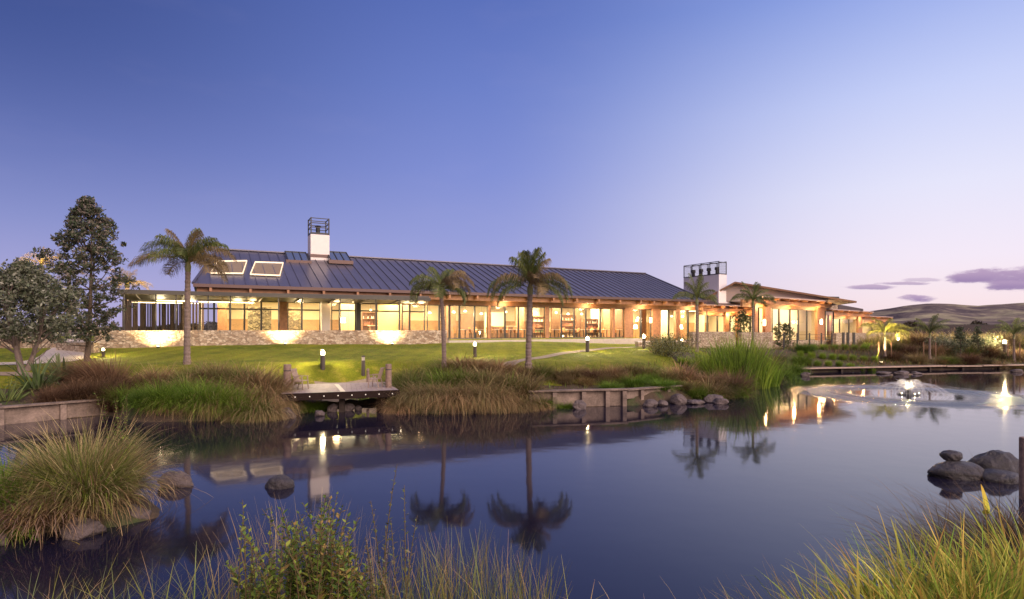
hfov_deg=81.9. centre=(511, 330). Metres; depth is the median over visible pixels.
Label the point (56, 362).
flax plant
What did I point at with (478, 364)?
sedge tussock
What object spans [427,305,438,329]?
window
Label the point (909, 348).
sedge tussock
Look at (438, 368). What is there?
sedge tussock
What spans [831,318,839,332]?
window
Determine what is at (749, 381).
sedge tussock
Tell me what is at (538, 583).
tall grass
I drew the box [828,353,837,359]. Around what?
round shrub
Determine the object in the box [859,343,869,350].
round shrub
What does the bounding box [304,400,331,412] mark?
green clump
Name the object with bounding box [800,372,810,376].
rock
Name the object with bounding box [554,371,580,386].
sedge tussock
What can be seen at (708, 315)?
window
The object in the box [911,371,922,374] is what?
rock
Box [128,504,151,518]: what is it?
rock
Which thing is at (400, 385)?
sedge tussock
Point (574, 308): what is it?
window
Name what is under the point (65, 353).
path
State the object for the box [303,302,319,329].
window
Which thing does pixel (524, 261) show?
palm tree
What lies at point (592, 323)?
display shelves
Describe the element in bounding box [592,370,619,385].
sedge tussock
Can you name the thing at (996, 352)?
sedge tussock
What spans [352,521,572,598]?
tall grass
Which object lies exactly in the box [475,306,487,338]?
window
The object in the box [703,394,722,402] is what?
rock
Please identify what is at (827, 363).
round shrub
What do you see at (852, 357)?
round shrub
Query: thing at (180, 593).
tall grass
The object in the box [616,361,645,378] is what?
sedge tussock
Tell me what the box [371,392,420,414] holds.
sedge tussock
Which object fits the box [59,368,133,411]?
sedge tussock
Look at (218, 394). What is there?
green clump
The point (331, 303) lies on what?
window
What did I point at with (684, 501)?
water
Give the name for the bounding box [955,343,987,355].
sedge tussock
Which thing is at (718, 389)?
sedge tussock
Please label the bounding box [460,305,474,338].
window
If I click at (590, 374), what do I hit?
sedge tussock
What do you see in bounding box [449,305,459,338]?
window
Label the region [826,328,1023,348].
tall grass
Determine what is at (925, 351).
sedge tussock
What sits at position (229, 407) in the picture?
green clump
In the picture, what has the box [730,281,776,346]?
palm tree
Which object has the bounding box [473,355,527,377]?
sedge tussock
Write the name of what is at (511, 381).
sedge tussock
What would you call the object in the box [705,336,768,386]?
reed clump
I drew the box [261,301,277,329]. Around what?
window
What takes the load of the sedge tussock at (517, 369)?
on the ground at (174, 416)
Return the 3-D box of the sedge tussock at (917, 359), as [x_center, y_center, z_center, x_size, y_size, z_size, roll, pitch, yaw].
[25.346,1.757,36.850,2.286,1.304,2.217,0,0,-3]
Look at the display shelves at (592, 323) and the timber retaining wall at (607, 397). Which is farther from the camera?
the display shelves at (592, 323)
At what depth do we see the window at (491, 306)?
41.22 m
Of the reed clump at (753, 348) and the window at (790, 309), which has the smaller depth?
the reed clump at (753, 348)
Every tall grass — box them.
[2,541,282,598]
[179,492,415,598]
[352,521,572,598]
[463,554,605,598]
[699,553,885,598]
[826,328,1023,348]
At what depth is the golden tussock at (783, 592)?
4.16 m
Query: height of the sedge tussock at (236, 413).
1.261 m
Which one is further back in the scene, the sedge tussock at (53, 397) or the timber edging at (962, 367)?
the timber edging at (962, 367)
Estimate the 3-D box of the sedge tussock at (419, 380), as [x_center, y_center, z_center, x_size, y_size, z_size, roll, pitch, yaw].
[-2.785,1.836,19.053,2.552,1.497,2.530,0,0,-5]
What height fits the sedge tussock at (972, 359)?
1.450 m
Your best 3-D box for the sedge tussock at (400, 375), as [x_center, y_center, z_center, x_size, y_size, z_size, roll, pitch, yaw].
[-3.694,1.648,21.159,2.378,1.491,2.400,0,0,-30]
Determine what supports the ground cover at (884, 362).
on the ground at (174, 416)
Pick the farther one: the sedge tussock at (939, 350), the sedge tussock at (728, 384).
the sedge tussock at (939, 350)
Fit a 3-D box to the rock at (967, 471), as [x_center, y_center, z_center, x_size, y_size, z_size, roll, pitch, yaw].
[7.307,2.352,9.739,0.907,0.401,0.668,0,0,0]
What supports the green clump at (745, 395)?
on the ground at (174, 416)
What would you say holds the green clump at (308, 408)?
on the ground at (174, 416)
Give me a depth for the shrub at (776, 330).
43.48 m
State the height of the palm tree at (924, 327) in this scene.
2.864 m
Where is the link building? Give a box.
[669,301,751,340]
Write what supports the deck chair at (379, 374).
on the timber deck
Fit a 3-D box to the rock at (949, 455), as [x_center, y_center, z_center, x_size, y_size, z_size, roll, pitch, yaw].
[7.291,2.079,9.791,0.355,0.187,0.258,0,0,0]
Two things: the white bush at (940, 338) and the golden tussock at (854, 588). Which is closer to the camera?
the golden tussock at (854, 588)
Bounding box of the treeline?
[2,321,216,331]
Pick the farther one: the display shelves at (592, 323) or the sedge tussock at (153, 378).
the display shelves at (592, 323)
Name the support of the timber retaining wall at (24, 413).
on the ground at (174, 416)
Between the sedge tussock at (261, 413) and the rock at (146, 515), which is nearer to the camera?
the rock at (146, 515)
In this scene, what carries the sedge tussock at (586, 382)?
on the ground at (174, 416)
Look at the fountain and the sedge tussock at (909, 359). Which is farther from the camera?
the sedge tussock at (909, 359)
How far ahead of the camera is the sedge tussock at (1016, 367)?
36.70 m
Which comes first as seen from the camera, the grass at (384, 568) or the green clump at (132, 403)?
the grass at (384, 568)
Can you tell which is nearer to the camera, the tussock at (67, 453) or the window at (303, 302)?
the tussock at (67, 453)
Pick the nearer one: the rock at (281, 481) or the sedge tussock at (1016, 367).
the rock at (281, 481)
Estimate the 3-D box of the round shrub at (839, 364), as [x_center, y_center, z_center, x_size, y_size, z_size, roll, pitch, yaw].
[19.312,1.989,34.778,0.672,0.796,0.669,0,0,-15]
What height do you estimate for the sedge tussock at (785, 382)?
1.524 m
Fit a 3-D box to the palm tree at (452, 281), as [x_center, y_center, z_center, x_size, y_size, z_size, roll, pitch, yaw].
[-2.426,-0.473,20.517,2.354,3.548,2.005,0,0,0]
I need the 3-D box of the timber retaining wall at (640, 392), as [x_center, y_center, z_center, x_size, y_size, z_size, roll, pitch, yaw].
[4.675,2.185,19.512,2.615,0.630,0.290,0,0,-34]
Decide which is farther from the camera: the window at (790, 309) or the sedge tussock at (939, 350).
the window at (790, 309)
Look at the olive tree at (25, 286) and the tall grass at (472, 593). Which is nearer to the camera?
the tall grass at (472, 593)
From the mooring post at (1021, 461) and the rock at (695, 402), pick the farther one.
the rock at (695, 402)
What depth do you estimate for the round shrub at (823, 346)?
39.53 m
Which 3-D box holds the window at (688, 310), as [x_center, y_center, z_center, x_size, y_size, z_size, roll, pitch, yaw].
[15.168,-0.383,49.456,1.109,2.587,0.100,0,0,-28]
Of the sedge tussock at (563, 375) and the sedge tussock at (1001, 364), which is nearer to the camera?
the sedge tussock at (563, 375)
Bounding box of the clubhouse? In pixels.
[117,217,736,343]
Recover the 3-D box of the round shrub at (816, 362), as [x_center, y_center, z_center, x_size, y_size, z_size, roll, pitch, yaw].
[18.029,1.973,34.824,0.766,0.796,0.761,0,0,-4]
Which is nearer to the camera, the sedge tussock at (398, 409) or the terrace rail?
the sedge tussock at (398, 409)
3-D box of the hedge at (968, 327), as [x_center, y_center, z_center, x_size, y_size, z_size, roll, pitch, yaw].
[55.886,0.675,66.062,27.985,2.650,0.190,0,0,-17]
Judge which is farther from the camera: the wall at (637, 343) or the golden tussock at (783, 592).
the wall at (637, 343)
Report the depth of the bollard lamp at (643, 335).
32.84 m
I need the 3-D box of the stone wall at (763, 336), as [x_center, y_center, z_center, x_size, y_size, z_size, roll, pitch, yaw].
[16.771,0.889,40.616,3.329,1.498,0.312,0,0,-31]
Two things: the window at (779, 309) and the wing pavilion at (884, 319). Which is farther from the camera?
the wing pavilion at (884, 319)
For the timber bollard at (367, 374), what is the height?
0.727 m
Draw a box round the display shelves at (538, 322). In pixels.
[533,316,543,336]
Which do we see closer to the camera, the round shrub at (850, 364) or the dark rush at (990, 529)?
the dark rush at (990, 529)
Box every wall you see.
[0,336,55,347]
[0,398,108,425]
[56,341,100,352]
[94,330,446,347]
[527,388,627,407]
[625,385,682,399]
[634,341,685,346]
[689,332,735,347]
[738,332,772,349]
[773,340,830,347]
[833,333,893,344]
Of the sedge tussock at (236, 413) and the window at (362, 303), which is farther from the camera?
the window at (362, 303)
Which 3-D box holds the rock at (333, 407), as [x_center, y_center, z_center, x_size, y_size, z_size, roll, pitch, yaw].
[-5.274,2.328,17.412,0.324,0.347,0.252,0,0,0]
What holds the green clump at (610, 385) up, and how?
on the ground at (174, 416)
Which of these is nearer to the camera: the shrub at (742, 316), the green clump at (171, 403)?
the green clump at (171, 403)
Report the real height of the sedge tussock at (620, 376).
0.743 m
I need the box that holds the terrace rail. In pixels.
[783,333,832,349]
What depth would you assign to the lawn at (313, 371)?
24.60 m
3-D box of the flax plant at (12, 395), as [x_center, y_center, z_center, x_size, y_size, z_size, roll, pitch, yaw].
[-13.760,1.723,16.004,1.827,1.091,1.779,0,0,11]
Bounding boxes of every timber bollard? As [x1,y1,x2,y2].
[283,364,290,389]
[366,369,368,382]
[385,364,391,387]
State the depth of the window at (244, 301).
33.71 m
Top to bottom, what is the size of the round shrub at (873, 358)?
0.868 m
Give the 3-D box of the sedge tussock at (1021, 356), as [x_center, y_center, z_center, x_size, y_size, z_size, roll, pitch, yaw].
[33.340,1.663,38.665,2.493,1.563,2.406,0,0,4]
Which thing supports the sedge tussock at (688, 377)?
on the ground at (174, 416)
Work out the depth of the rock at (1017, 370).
33.62 m
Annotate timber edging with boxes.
[803,365,945,371]
[944,365,982,369]
[978,364,1023,368]
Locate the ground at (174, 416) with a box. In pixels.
[0,332,1023,590]
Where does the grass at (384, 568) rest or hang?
on the ground at (174, 416)
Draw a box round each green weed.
[0,443,83,512]
[0,496,53,545]
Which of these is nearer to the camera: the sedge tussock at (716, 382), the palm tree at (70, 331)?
the sedge tussock at (716, 382)
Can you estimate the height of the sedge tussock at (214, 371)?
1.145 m
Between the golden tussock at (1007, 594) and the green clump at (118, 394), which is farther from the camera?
the green clump at (118, 394)
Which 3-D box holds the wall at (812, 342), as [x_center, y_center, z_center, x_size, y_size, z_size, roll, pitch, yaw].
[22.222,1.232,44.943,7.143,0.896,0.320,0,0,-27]
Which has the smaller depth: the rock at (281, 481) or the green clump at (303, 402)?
the rock at (281, 481)
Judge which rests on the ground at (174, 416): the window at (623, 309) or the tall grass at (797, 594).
the tall grass at (797, 594)
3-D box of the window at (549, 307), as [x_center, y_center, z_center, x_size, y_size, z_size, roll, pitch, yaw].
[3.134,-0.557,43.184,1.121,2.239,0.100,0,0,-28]
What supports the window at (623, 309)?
in the clubhouse
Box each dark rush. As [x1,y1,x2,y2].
[822,482,1023,571]
[844,454,1023,554]
[857,488,1023,579]
[920,461,1023,556]
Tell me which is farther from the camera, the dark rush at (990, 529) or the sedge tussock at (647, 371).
the sedge tussock at (647, 371)
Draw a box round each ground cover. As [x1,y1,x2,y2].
[1,344,1019,414]
[789,341,1023,365]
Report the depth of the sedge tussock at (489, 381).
18.29 m
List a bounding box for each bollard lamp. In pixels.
[320,350,324,369]
[361,355,364,375]
[473,342,476,356]
[586,336,588,351]
[642,334,644,348]
[1002,340,1006,353]
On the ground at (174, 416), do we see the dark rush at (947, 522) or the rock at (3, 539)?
the dark rush at (947, 522)
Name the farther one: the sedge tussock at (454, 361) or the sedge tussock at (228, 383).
the sedge tussock at (454, 361)
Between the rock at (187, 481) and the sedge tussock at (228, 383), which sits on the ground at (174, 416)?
the sedge tussock at (228, 383)
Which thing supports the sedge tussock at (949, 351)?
on the ground at (174, 416)
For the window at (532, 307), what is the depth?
42.49 m
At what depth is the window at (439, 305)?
39.32 m
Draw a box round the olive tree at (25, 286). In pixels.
[0,256,88,371]
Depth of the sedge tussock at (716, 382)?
21.34 m
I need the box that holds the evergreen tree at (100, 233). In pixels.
[29,195,139,361]
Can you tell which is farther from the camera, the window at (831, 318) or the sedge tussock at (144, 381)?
the window at (831, 318)
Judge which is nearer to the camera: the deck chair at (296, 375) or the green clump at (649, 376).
the deck chair at (296, 375)
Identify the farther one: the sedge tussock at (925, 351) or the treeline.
the treeline
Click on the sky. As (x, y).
(870, 153)
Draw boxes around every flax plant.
[0,376,40,400]
[1,352,91,396]
[18,350,78,389]
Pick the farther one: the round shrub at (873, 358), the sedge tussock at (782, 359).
the round shrub at (873, 358)
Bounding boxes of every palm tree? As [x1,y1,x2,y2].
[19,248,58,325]
[54,267,88,335]
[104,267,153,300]
[125,227,236,364]
[409,266,475,367]
[486,247,572,368]
[672,273,717,351]
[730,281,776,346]
[858,317,912,355]
[907,314,949,358]
[989,317,1023,360]
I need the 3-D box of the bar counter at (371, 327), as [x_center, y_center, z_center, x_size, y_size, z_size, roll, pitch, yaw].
[-9.298,0.116,39.373,0.526,0.896,0.581,0,0,-28]
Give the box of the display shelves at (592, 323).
[583,319,597,336]
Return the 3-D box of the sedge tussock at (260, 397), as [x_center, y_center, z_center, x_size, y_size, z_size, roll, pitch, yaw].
[-6.988,1.960,16.657,2.683,1.708,2.764,0,0,42]
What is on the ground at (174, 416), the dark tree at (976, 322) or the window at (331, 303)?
the dark tree at (976, 322)
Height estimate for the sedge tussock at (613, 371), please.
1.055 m
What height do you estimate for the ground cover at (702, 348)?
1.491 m
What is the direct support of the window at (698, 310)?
in the clubhouse
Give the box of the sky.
[0,0,1023,326]
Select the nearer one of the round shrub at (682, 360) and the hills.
the round shrub at (682, 360)
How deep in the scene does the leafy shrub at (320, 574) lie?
3.76 m
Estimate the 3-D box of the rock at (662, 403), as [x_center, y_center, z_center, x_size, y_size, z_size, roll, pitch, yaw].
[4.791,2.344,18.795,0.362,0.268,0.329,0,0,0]
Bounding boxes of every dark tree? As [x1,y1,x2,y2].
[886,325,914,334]
[902,321,915,330]
[971,320,986,323]
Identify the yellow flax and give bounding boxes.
[968,485,993,513]
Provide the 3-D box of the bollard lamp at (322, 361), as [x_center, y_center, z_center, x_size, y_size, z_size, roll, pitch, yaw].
[-6.929,1.155,21.604,0.169,0.860,0.168,0,0,0]
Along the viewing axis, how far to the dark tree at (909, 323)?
66.70 m
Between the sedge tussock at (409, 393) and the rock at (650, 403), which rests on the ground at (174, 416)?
the sedge tussock at (409, 393)
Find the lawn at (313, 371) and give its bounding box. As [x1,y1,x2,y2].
[0,336,767,388]
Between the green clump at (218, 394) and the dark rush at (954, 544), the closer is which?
the dark rush at (954, 544)
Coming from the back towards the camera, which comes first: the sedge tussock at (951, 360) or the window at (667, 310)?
the window at (667, 310)
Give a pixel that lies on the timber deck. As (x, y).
(341, 392)
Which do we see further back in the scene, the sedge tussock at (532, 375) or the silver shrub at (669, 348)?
the silver shrub at (669, 348)
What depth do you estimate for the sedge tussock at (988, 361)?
36.94 m
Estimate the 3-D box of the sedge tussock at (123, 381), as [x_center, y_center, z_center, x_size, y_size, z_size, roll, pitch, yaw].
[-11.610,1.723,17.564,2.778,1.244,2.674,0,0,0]
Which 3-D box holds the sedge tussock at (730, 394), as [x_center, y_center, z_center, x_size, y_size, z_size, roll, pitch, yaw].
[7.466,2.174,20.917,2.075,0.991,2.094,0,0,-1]
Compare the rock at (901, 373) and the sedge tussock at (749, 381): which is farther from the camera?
the rock at (901, 373)
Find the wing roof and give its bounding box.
[705,282,856,305]
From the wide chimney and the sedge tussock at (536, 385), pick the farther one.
the wide chimney
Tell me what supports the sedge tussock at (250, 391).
on the ground at (174, 416)
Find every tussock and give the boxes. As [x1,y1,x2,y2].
[0,400,210,544]
[0,429,176,547]
[0,479,126,548]
[20,347,146,388]
[23,380,81,406]
[40,356,112,385]
[47,374,121,405]
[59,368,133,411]
[76,379,142,413]
[96,369,163,391]
[114,364,173,390]
[123,359,185,389]
[130,386,178,417]
[146,365,221,391]
[149,365,197,385]
[166,354,225,382]
[169,380,234,422]
[180,355,246,385]
[196,369,257,393]
[198,356,269,386]
[200,387,244,420]
[206,360,299,391]
[212,382,298,424]
[216,394,258,421]
[220,371,302,418]
[224,363,310,401]
[233,385,267,404]
[235,396,310,421]
[255,372,308,414]
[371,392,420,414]
[372,359,444,401]
[381,361,427,380]
[384,370,448,414]
[395,365,445,395]
[401,363,437,380]
[401,376,488,418]
[405,372,464,414]
[415,355,467,377]
[429,361,498,388]
[431,377,495,415]
[432,352,489,375]
[444,360,517,396]
[445,356,507,372]
[456,371,512,414]
[467,378,526,414]
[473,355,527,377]
[479,363,542,395]
[480,358,531,377]
[496,388,547,413]
[498,368,559,407]
[509,363,553,383]
[514,387,555,410]
[520,356,561,382]
[545,364,568,383]
[553,364,589,379]
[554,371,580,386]
[569,361,612,380]
[574,376,598,385]
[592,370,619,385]
[596,360,630,381]
[609,368,640,382]
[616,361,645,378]
[637,362,666,375]
[647,366,686,382]
[663,360,708,382]
[676,381,695,391]
[678,376,708,391]
[683,370,719,383]
[693,375,735,398]
[695,371,740,386]
[705,374,753,396]
[706,364,763,397]
[717,384,748,399]
[752,561,878,598]
[765,347,795,364]
[765,353,792,370]
[769,550,1014,598]
[775,369,790,384]
[781,544,983,598]
[797,509,1014,598]
[837,512,1023,598]
[842,505,1023,598]
[868,495,1023,598]
[876,338,905,351]
[877,348,905,361]
[886,340,927,355]
[892,332,917,346]
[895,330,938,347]
[899,356,912,362]
[904,350,934,363]
[916,347,927,353]
[918,343,950,354]
[918,498,1023,590]
[931,359,948,363]
[934,353,965,365]
[942,346,959,355]
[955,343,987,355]
[957,349,986,364]
[971,342,1008,359]
[978,355,997,368]
[980,329,1022,347]
[991,359,1010,368]
[997,350,1017,359]
[1002,348,1023,360]
[1010,362,1023,368]
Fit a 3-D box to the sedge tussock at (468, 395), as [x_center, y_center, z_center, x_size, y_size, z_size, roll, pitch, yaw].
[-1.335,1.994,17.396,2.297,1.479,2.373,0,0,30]
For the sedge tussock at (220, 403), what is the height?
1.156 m
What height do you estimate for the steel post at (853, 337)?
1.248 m
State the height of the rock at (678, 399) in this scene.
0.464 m
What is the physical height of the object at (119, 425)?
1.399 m
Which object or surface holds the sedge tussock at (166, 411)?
on the ground at (174, 416)
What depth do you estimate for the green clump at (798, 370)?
31.59 m
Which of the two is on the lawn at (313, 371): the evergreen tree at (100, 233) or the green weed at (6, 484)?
the evergreen tree at (100, 233)
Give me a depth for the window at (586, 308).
44.73 m
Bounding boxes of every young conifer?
[947,326,971,354]
[969,326,988,354]
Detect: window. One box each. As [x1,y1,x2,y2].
[200,301,213,329]
[214,301,229,329]
[231,301,243,329]
[244,301,260,329]
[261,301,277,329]
[287,302,301,329]
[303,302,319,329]
[331,303,338,329]
[341,303,355,329]
[360,303,374,329]
[377,304,397,311]
[402,304,409,329]
[410,304,424,329]
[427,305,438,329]
[439,305,448,338]
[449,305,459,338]
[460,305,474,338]
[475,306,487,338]
[491,306,504,337]
[505,306,518,337]
[532,307,544,337]
[549,307,561,337]
[562,307,573,337]
[574,308,585,337]
[586,308,599,337]
[600,308,610,337]
[615,309,623,337]
[633,309,640,337]
[641,309,650,337]
[667,310,668,335]
[680,310,687,339]
[688,310,695,337]
[698,310,707,331]
[708,315,717,331]
[771,308,778,340]
[779,309,789,340]
[790,309,798,340]
[799,310,806,340]
[807,310,814,339]
[825,311,833,339]
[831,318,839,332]
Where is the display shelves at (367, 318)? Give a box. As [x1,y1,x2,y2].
[361,312,374,329]
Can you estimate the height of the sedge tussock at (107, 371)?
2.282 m
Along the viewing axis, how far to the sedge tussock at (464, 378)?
18.43 m
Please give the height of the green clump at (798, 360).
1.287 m
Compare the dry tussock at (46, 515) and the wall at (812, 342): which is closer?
the dry tussock at (46, 515)
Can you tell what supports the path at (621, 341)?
on the ground at (174, 416)
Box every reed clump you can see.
[691,350,729,360]
[699,333,750,367]
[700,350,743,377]
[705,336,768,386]
[711,326,778,370]
[726,343,783,389]
[760,358,789,386]
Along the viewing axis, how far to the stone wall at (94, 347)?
25.52 m
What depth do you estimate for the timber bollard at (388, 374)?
18.32 m
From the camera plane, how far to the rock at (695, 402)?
19.12 m
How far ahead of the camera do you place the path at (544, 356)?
26.68 m
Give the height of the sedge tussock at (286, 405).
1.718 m
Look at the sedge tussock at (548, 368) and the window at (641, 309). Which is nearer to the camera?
the sedge tussock at (548, 368)
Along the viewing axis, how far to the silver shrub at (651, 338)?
29.01 m
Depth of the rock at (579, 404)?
17.88 m
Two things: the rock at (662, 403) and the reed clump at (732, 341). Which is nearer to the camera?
the rock at (662, 403)
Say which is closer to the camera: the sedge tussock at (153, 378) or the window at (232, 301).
the sedge tussock at (153, 378)
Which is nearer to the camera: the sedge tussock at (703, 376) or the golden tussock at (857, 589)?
the golden tussock at (857, 589)
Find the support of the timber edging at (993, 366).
on the ground at (174, 416)
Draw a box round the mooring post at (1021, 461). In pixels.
[1019,436,1023,499]
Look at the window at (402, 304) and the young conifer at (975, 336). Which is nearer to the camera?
the window at (402, 304)
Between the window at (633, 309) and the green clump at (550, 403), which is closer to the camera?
the green clump at (550, 403)
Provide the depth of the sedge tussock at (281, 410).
15.85 m
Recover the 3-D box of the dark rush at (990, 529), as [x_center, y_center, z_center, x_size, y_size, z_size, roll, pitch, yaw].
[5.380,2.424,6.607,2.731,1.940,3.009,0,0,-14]
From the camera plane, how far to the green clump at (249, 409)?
15.60 m
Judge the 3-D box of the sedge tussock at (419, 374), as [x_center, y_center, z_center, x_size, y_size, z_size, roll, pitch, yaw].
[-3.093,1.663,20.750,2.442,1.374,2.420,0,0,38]
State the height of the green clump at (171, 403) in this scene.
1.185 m
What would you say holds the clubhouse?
on the ground at (174, 416)
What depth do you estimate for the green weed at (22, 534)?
6.74 m
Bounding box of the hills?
[98,303,1023,329]
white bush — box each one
[921,331,966,348]
[954,329,1004,348]
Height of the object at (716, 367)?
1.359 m
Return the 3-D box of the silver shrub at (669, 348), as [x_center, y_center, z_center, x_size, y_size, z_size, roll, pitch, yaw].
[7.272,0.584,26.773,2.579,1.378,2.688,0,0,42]
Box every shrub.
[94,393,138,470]
[224,491,391,598]
[231,500,274,598]
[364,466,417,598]
[639,334,668,352]
[648,329,703,357]
[677,355,693,366]
[685,347,730,377]
[728,309,751,340]
[772,325,781,340]
[773,322,795,348]
[807,351,815,357]
[813,360,821,365]
[818,343,828,349]
[818,351,825,358]
[825,360,832,365]
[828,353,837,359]
[830,343,838,349]
[835,359,843,366]
[838,353,848,361]
[839,343,849,349]
[846,362,854,366]
[849,353,857,360]
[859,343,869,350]
[859,354,868,361]
[870,355,880,362]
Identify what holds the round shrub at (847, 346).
on the ground at (174, 416)
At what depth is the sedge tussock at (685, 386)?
20.05 m
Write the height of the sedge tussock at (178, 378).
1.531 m
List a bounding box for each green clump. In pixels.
[91,382,153,404]
[113,386,162,413]
[114,375,195,417]
[136,379,207,413]
[155,371,233,417]
[168,375,260,420]
[203,383,263,422]
[217,393,283,421]
[287,400,309,407]
[293,400,321,412]
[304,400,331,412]
[415,362,476,390]
[530,392,563,410]
[556,401,572,408]
[595,377,624,388]
[616,373,653,387]
[640,371,664,382]
[645,375,681,391]
[666,380,684,388]
[683,379,712,398]
[732,383,756,398]
[775,365,798,379]
[778,359,819,374]
[785,350,816,366]
[792,341,820,352]
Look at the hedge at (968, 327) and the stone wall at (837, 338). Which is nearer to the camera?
the stone wall at (837, 338)
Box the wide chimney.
[683,261,730,311]
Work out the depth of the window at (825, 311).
52.38 m
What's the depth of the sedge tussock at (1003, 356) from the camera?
38.69 m
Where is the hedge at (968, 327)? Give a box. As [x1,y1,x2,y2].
[915,324,1023,335]
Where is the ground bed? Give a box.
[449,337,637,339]
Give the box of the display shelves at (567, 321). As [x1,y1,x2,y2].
[559,314,575,336]
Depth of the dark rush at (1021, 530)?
7.01 m
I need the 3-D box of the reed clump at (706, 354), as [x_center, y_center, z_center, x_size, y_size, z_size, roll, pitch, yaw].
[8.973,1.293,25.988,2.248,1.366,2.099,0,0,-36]
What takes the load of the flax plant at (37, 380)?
on the ground at (174, 416)
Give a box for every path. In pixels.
[0,339,83,364]
[0,372,71,385]
[314,376,375,399]
[447,338,641,343]
[503,347,631,366]
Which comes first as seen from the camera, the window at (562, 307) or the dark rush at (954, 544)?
the dark rush at (954, 544)
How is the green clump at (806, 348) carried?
on the ground at (174, 416)
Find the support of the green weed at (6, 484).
on the ground at (174, 416)
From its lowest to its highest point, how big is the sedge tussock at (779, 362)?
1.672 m
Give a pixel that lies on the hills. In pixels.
(969, 314)
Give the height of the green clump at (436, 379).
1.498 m
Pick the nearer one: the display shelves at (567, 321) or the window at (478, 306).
the window at (478, 306)
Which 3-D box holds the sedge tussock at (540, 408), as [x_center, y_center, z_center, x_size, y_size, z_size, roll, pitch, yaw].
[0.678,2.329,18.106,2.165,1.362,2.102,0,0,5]
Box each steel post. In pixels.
[842,332,844,344]
[846,332,848,345]
[852,332,854,344]
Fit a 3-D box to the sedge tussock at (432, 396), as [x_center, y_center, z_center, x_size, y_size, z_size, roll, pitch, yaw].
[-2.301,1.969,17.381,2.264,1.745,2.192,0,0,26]
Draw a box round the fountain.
[897,389,919,395]
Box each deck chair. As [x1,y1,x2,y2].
[291,368,308,389]
[368,367,384,387]
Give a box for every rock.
[0,533,8,545]
[59,517,106,539]
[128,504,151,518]
[157,471,193,487]
[265,474,294,489]
[278,407,295,418]
[315,410,324,415]
[327,403,338,411]
[345,403,354,410]
[573,400,586,409]
[643,399,657,406]
[658,400,667,405]
[670,394,686,404]
[686,399,704,404]
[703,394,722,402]
[713,398,728,404]
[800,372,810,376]
[876,371,891,373]
[893,371,908,374]
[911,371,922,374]
[927,461,983,480]
[939,450,962,460]
[968,450,1018,472]
[981,468,1018,483]
[1009,369,1022,371]
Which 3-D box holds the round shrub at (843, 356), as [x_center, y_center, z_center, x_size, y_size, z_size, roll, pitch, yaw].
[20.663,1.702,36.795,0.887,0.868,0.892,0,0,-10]
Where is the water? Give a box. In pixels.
[0,369,1023,598]
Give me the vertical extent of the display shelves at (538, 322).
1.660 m
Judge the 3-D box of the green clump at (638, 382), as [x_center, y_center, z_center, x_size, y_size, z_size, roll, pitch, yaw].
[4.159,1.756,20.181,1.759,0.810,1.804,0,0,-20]
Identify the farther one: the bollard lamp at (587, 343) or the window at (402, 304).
the window at (402, 304)
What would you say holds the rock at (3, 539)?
in the water
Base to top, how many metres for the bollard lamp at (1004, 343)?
1.174 m
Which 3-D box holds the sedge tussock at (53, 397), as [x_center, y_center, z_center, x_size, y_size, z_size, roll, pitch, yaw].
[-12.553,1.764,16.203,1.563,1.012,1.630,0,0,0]
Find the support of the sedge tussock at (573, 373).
on the ground at (174, 416)
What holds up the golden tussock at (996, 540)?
on the ground at (174, 416)
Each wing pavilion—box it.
[740,295,833,340]
[826,309,873,337]
[864,316,892,332]
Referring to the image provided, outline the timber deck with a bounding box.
[280,382,399,413]
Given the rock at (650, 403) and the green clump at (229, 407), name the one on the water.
the rock at (650, 403)
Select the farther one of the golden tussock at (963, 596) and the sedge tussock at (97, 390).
the sedge tussock at (97, 390)
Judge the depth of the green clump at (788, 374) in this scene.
28.57 m
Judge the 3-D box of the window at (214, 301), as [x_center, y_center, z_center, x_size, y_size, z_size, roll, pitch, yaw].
[-16.256,-0.557,33.080,0.806,2.239,0.100,0,0,-28]
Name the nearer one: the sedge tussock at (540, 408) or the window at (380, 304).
the sedge tussock at (540, 408)
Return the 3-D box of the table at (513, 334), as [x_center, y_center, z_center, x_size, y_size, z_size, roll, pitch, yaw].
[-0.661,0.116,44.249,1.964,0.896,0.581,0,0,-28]
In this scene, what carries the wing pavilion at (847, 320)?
on the ground at (174, 416)
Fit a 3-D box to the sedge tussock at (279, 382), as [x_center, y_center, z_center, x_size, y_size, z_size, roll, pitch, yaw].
[-7.234,1.662,17.435,3.186,1.603,3.090,0,0,-36]
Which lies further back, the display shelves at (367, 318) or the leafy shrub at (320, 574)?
the display shelves at (367, 318)
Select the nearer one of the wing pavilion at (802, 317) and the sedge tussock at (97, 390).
the sedge tussock at (97, 390)
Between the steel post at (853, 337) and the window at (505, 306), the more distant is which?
the steel post at (853, 337)
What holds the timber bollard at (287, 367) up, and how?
on the timber deck

